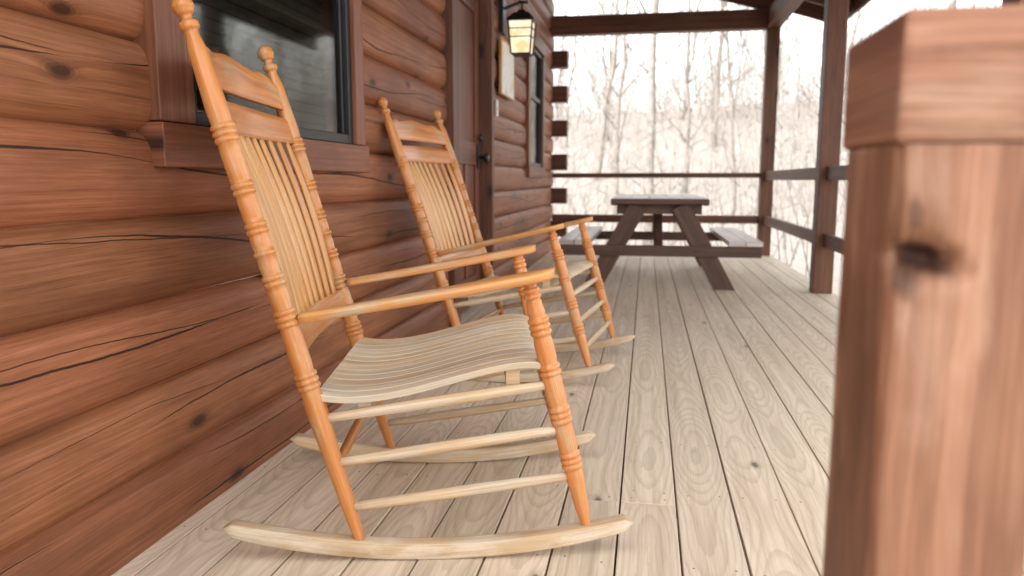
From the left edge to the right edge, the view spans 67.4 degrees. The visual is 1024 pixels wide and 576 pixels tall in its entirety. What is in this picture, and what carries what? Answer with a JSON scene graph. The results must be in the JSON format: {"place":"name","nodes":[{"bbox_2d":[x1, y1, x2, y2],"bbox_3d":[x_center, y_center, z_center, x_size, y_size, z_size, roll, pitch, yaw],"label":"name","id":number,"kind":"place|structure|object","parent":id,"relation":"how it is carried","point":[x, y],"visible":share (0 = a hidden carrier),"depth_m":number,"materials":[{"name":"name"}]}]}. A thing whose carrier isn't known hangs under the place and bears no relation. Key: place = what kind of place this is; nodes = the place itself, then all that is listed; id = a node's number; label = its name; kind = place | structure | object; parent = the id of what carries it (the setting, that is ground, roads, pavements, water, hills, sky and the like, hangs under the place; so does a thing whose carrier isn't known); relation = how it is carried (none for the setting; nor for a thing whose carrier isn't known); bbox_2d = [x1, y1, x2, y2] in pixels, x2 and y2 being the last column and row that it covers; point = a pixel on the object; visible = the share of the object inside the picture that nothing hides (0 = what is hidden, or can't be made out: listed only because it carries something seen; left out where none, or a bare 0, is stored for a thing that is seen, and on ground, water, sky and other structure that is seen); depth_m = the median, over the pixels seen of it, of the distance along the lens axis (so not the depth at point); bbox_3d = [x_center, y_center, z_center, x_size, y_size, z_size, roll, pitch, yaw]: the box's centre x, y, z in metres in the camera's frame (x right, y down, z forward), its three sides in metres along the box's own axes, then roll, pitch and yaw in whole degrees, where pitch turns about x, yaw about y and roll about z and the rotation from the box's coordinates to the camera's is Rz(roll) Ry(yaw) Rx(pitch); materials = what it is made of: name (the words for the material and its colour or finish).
{"place":"outdoors","nodes":[
{"label":"outdoors","id":0,"kind":"place"},
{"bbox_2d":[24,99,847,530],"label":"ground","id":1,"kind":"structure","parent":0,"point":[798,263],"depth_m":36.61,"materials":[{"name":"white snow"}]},
{"bbox_2d":[0,0,871,575],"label":"log cabin","id":2,"kind":"object","parent":1,"relation":"on","point":[146,366],"visible":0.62,"depth_m":1.88,"materials":[{"name":"brown wood"}]},
{"bbox_2d":[133,0,369,172],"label":"window","id":3,"kind":"structure","parent":2,"relation":"in","point":[316,45],"depth_m":2.36,"materials":[{"name":"brown wood"}]},
{"bbox_2d":[390,0,494,328],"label":"door","id":4,"kind":"structure","parent":2,"relation":"in","point":[468,52],"depth_m":5.05,"materials":[{"name":"brown wood"}]},
{"bbox_2d":[111,251,838,575],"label":"porch floor","id":5,"kind":"structure","parent":2,"relation":"attached to","point":[748,371],"depth_m":2.32,"materials":[{"name":"beige wood"}]},
{"bbox_2d":[171,0,633,559],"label":"rocking chair","id":6,"kind":"object","parent":5,"relation":"on","point":[285,230],"visible":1,"depth_m":1.73,"materials":[{"name":"brown wood"}]},
{"bbox_2d":[377,97,635,382],"bbox_3d":[0.011,-0.249,3.474,0.973,1.225,0.689,-1,7,17],"label":"rocking chair","id":7,"kind":"object","parent":5,"relation":"on","point":[436,219],"visible":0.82,"depth_m":3.44,"materials":[{"name":"brown wood"}]},
{"bbox_2d":[558,194,762,289],"bbox_3d":[1.296,-0.465,6.867,1.568,0.709,1.870,1,8,10],"label":"picnic table","id":8,"kind":"object","parent":5,"relation":"on","point":[682,209],"visible":0.96,"depth_m":6.03,"materials":[{"name":"brown wood"}]},
{"bbox_2d":[756,28,780,255],"bbox_3d":[2.867,-1.608,8.608,0.140,2.489,0.140,1,8,10],"label":"porch post","id":9,"kind":"object","parent":5,"relation":"on","point":[769,108],"visible":0.78,"depth_m":8.53,"materials":[{"name":"brown wood"}]},
{"bbox_2d":[552,173,759,223],"bbox_3d":[1.637,-1.044,8.903,2.353,0.572,0.090,1,8,10],"label":"porch railing","id":10,"kind":"object","parent":9,"relation":"attached to","point":[733,219],"visible":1,"depth_m":8.85,"materials":[{"name":"brown wood"}]},
{"bbox_2d":[549,8,780,36],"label":"roof beam","id":11,"kind":"structure","parent":9,"relation":"on","point":[671,22],"depth_m":8.57,"materials":[{"name":"brown wood"}]},
{"bbox_2d":[720,0,773,8],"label":"roof brace","id":12,"kind":"object","parent":11,"relation":"on","point":[760,4],"visible":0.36,"depth_m":8.41,"materials":[{"name":"brown wood"}]},
{"bbox_2d":[763,167,815,242],"bbox_3d":[2.611,-0.816,7.232,0.050,0.595,2.845,1,8,10],"label":"porch railing","id":13,"kind":"object","parent":9,"relation":"attached to","point":[800,232],"visible":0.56,"depth_m":7.02,"materials":[{"name":"brown wood"}]},
{"bbox_2d":[809,0,848,293],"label":"porch post","id":14,"kind":"object","parent":5,"relation":"on","point":[834,46],"visible":1,"depth_m":5.65,"materials":[{"name":"brown wood"}]},
{"bbox_2d":[822,165,846,253],"bbox_3d":[2.096,-0.404,4.300,0.050,0.595,2.874,1,8,10],"label":"porch railing","id":15,"kind":"object","parent":14,"relation":"attached to","point":[832,242],"visible":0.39,"depth_m":5.38,"materials":[{"name":"brown wood"}]},
{"bbox_2d":[822,4,1023,575],"bbox_3d":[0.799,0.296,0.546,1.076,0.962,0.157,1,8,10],"label":"newel post","id":16,"kind":"object","parent":5,"relation":"on","point":[926,471],"visible":1,"depth_m":0.53,"materials":[{"name":"brown wood"}]},
{"bbox_2d":[1002,0,1023,4],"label":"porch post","id":17,"kind":"object","parent":5,"relation":"on","point":[1007,2],"depth_m":2.71,"materials":[{"name":"brown wood"}]},
{"bbox_2d":[495,99,498,116],"bbox_3d":[-0.108,-1.335,5.694,0.020,0.120,0.070,1,8,10],"label":"switch plate","id":18,"kind":"object","parent":2,"relation":"attached to","point":[496,108],"visible":1,"depth_m":5.67,"materials":[{"name":"white plastic"}]},
{"bbox_2d":[499,36,514,100],"bbox_3d":[-0.038,-1.682,5.941,0.022,0.410,0.570,1,8,10],"label":"notice board","id":19,"kind":"object","parent":2,"relation":"attached to","point":[506,74],"visible":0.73,"depth_m":5.87,"materials":[{"name":"beige paper"}]},
{"bbox_2d":[499,0,536,56],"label":"wall lantern","id":20,"kind":"object","parent":2,"relation":"attached to","point":[521,23],"depth_m":5.72,"materials":[{"name":"black metal"}]},
{"bbox_2d":[499,33,545,176],"bbox_3d":[0.057,-1.805,7.680,0.418,1.380,1.140,1,8,10],"label":"window","id":21,"kind":"structure","parent":2,"relation":"in","point":[534,103],"depth_m":7.77,"materials":[{"name":"brown wood"}]},
{"bbox_2d":[768,0,803,27],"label":"roof beam","id":22,"kind":"structure","parent":2,"relation":"attached to","point":[780,12],"depth_m":7.75,"materials":[{"name":"brown wood"}]},
{"bbox_2d":[553,0,571,119],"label":"tree","id":23,"kind":"object","parent":1,"relation":"on","point":[559,42],"visible":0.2,"depth_m":71.05,"materials":[{"name":"grey plant"}]},
{"bbox_2d":[554,15,573,119],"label":"tree","id":24,"kind":"object","parent":1,"relation":"on","point":[561,76],"visible":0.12,"depth_m":63.86,"materials":[{"name":"grey plant"}]},
{"bbox_2d":[552,0,596,140],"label":"tree","id":25,"kind":"object","parent":1,"relation":"on","point":[566,50],"visible":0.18,"depth_m":46.97,"materials":[{"name":"grey plant"}]},
{"bbox_2d":[554,0,609,146],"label":"tree","id":26,"kind":"object","parent":1,"relation":"on","point":[570,59],"visible":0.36,"depth_m":44.60,"materials":[{"name":"grey plant"}]},
{"bbox_2d":[577,0,615,90],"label":"tree","id":27,"kind":"object","parent":1,"relation":"on","point":[604,36],"visible":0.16,"depth_m":80.54,"materials":[{"name":"grey plant"}]},
{"bbox_2d":[584,40,614,101],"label":"tree","id":28,"kind":"object","parent":1,"relation":"on","point":[601,69],"visible":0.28,"depth_m":75.76,"materials":[{"name":"grey plant"}]},
{"bbox_2d":[581,1,632,101],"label":"tree","id":29,"kind":"object","parent":1,"relation":"on","point":[609,46],"visible":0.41,"depth_m":60.36,"materials":[{"name":"grey plant"}]},
{"bbox_2d":[569,1,646,141],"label":"tree","id":30,"kind":"object","parent":1,"relation":"on","point":[610,63],"visible":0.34,"depth_m":44.69,"materials":[{"name":"grey plant"}]},
{"bbox_2d":[572,0,659,244],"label":"tree","id":31,"kind":"object","parent":1,"relation":"on","point":[652,76],"visible":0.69,"depth_m":23.69,"materials":[{"name":"beige plant"}]},
{"bbox_2d":[593,0,676,180],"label":"tree","id":32,"kind":"object","parent":1,"relation":"on","point":[613,69],"visible":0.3,"depth_m":36.78,"materials":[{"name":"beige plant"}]},
{"bbox_2d":[556,0,720,214],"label":"tree","id":33,"kind":"object","parent":1,"relation":"on","point":[623,73],"visible":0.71,"depth_m":29.07,"materials":[{"name":"beige plant"}]},
{"bbox_2d":[647,0,707,119],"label":"tree","id":34,"kind":"object","parent":1,"relation":"on","point":[680,55],"visible":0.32,"depth_m":54.52,"materials":[{"name":"grey plant"}]},
{"bbox_2d":[668,2,706,74],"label":"tree","id":35,"kind":"object","parent":1,"relation":"on","point":[683,38],"visible":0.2,"depth_m":79.62,"materials":[{"name":"grey plant"}]},
{"bbox_2d":[620,0,765,193],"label":"tree","id":36,"kind":"object","parent":1,"relation":"on","point":[689,49],"visible":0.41,"depth_m":32.55,"materials":[{"name":"beige plant"}]},
{"bbox_2d":[674,0,714,118],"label":"tree","id":37,"kind":"object","parent":1,"relation":"on","point":[695,65],"visible":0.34,"depth_m":61.86,"materials":[{"name":"grey plant"}]},
{"bbox_2d":[672,0,725,120],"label":"tree","id":38,"kind":"object","parent":1,"relation":"on","point":[691,63],"visible":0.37,"depth_m":53.40,"materials":[{"name":"grey plant"}]},
{"bbox_2d":[676,3,724,114],"bbox_3d":[13.190,-15.577,52.618,3.284,8.579,3.384,7,10,39],"label":"tree","id":39,"kind":"object","parent":1,"relation":"on","point":[702,66],"visible":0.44,"depth_m":52.65,"materials":[{"name":"grey plant"}]},
{"bbox_2d":[697,35,716,99],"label":"tree","id":40,"kind":"object","parent":1,"relation":"on","point":[708,65],"visible":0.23,"depth_m":81.77,"materials":[{"name":"grey plant"}]},
{"bbox_2d":[701,0,740,118],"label":"tree","id":41,"kind":"object","parent":1,"relation":"on","point":[713,50],"visible":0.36,"depth_m":55.23,"materials":[{"name":"grey plant"}]},
{"bbox_2d":[690,0,755,214],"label":"tree","id":42,"kind":"object","parent":1,"relation":"on","point":[726,38],"visible":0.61,"depth_m":26.42,"materials":[{"name":"grey plant"}]},
{"bbox_2d":[711,2,747,146],"bbox_3d":[10.271,-16.741,37.983,6.124,19.886,6.564,-2,8,-19],"label":"tree","id":43,"kind":"object","parent":1,"relation":"on","point":[717,77],"visible":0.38,"depth_m":39.30,"materials":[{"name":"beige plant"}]},
{"bbox_2d":[722,3,760,110],"bbox_3d":[16.759,-17.558,56.112,3.128,10.972,3.487,2,8,13],"label":"tree","id":44,"kind":"object","parent":1,"relation":"on","point":[742,52],"visible":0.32,"depth_m":55.82,"materials":[{"name":"grey plant"}]},
{"bbox_2d":[735,8,757,99],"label":"tree","id":45,"kind":"object","parent":1,"relation":"on","point":[745,60],"visible":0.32,"depth_m":81.07,"materials":[{"name":"grey plant"}]},
{"bbox_2d":[744,31,783,114],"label":"tree","id":46,"kind":"object","parent":1,"relation":"on","point":[760,64],"visible":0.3,"depth_m":65.75,"materials":[{"name":"grey plant"}]},
{"bbox_2d":[712,5,818,79],"bbox_3d":[13.504,-17.040,42.036,7.972,17.044,6.231,4,9,28],"label":"tree","id":47,"kind":"object","parent":1,"relation":"on","point":[785,24],"visible":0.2,"depth_m":43.14,"materials":[{"name":"grey plant"}]},
{"bbox_2d":[736,26,796,74],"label":"tree","id":48,"kind":"object","parent":1,"relation":"on","point":[764,45],"visible":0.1,"depth_m":86.47,"materials":[{"name":"grey plant"}]},
{"bbox_2d":[733,31,807,101],"bbox_3d":[13.863,-13.788,42.198,4.584,11.084,4.028,-3,9,-21],"label":"tree","id":49,"kind":"object","parent":1,"relation":"on","point":[757,58],"visible":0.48,"depth_m":41.83,"materials":[{"name":"grey plant"}]},
{"bbox_2d":[551,0,1001,278],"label":"underbrush","id":50,"kind":"object","parent":1,"relation":"on","point":[751,100],"visible":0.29,"depth_m":27.15,"materials":[{"name":"white plant"}]},
{"bbox_2d":[753,16,800,96],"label":"tree","id":51,"kind":"object","parent":1,"relation":"on","point":[781,56],"visible":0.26,"depth_m":41.87,"materials":[{"name":"grey plant"}]},
{"bbox_2d":[759,27,796,100],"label":"tree","id":52,"kind":"object","parent":1,"relation":"on","point":[785,62],"visible":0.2,"depth_m":95.56,"materials":[{"name":"grey plant"}]},
{"bbox_2d":[781,15,820,115],"bbox_3d":[20.039,-17.101,54.207,4.268,10.403,3.809,8,11,44],"label":"tree","id":53,"kind":"object","parent":1,"relation":"on","point":[798,61],"visible":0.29,"depth_m":54.53,"materials":[{"name":"grey plant"}]},
{"bbox_2d":[778,6,864,115],"bbox_3d":[13.381,-11.360,30.689,4.767,14.218,4.594,0,7,-1],"label":"tree","id":54,"kind":"object","parent":1,"relation":"on","point":[854,31],"visible":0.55,"depth_m":30.95,"materials":[{"name":"grey plant"}]},
{"bbox_2d":[815,11,869,113],"bbox_3d":[22.357,-16.356,50.244,4.209,10.649,4.065,-1,8,-10],"label":"tree","id":55,"kind":"object","parent":1,"relation":"on","point":[850,45],"visible":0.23,"depth_m":50.35,"materials":[{"name":"grey plant"}]},
{"bbox_2d":[752,0,956,122],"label":"tree","id":56,"kind":"object","parent":1,"relation":"on","point":[952,3],"visible":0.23,"depth_m":13.29,"materials":[{"name":"grey plant"}]},
{"bbox_2d":[846,4,869,50],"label":"tree","id":57,"kind":"object","parent":1,"relation":"on","point":[861,22],"visible":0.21,"depth_m":69.24,"materials":[{"name":"grey plant"}]},
{"bbox_2d":[845,14,872,70],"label":"tree","id":58,"kind":"object","parent":1,"relation":"on","point":[849,31],"visible":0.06,"depth_m":93.58,"materials":[{"name":"grey plant"}]},
{"bbox_2d":[857,6,881,37],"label":"tree","id":59,"kind":"object","parent":1,"relation":"on","point":[864,21],"visible":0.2,"depth_m":56.04,"materials":[{"name":"grey plant"}]},
{"bbox_2d":[862,8,882,37],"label":"tree","id":60,"kind":"object","parent":1,"relation":"on","point":[868,20],"visible":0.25,"depth_m":63.60,"materials":[{"name":"grey plant"}]},
{"bbox_2d":[877,0,899,23],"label":"tree","id":61,"kind":"object","parent":1,"relation":"on","point":[892,12],"visible":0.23,"depth_m":70.48,"materials":[{"name":"grey plant"}]},
{"bbox_2d":[889,0,918,16],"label":"tree","id":62,"kind":"object","parent":1,"relation":"on","point":[900,8],"visible":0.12,"depth_m":62.65,"materials":[{"name":"grey plant"}]},
{"bbox_2d":[892,0,920,14],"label":"tree","id":63,"kind":"object","parent":1,"relation":"on","point":[905,5],"visible":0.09,"depth_m":53.67,"materials":[{"name":"grey plant"}]},
{"bbox_2d":[906,0,948,9],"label":"tree","id":64,"kind":"object","parent":1,"relation":"on","point":[924,6],"visible":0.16,"depth_m":49.23,"materials":[{"name":"grey plant"}]},
{"bbox_2d":[553,0,1002,114],"label":"sky","id":65,"kind":"structure","parent":0,"point":[570,10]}
]}

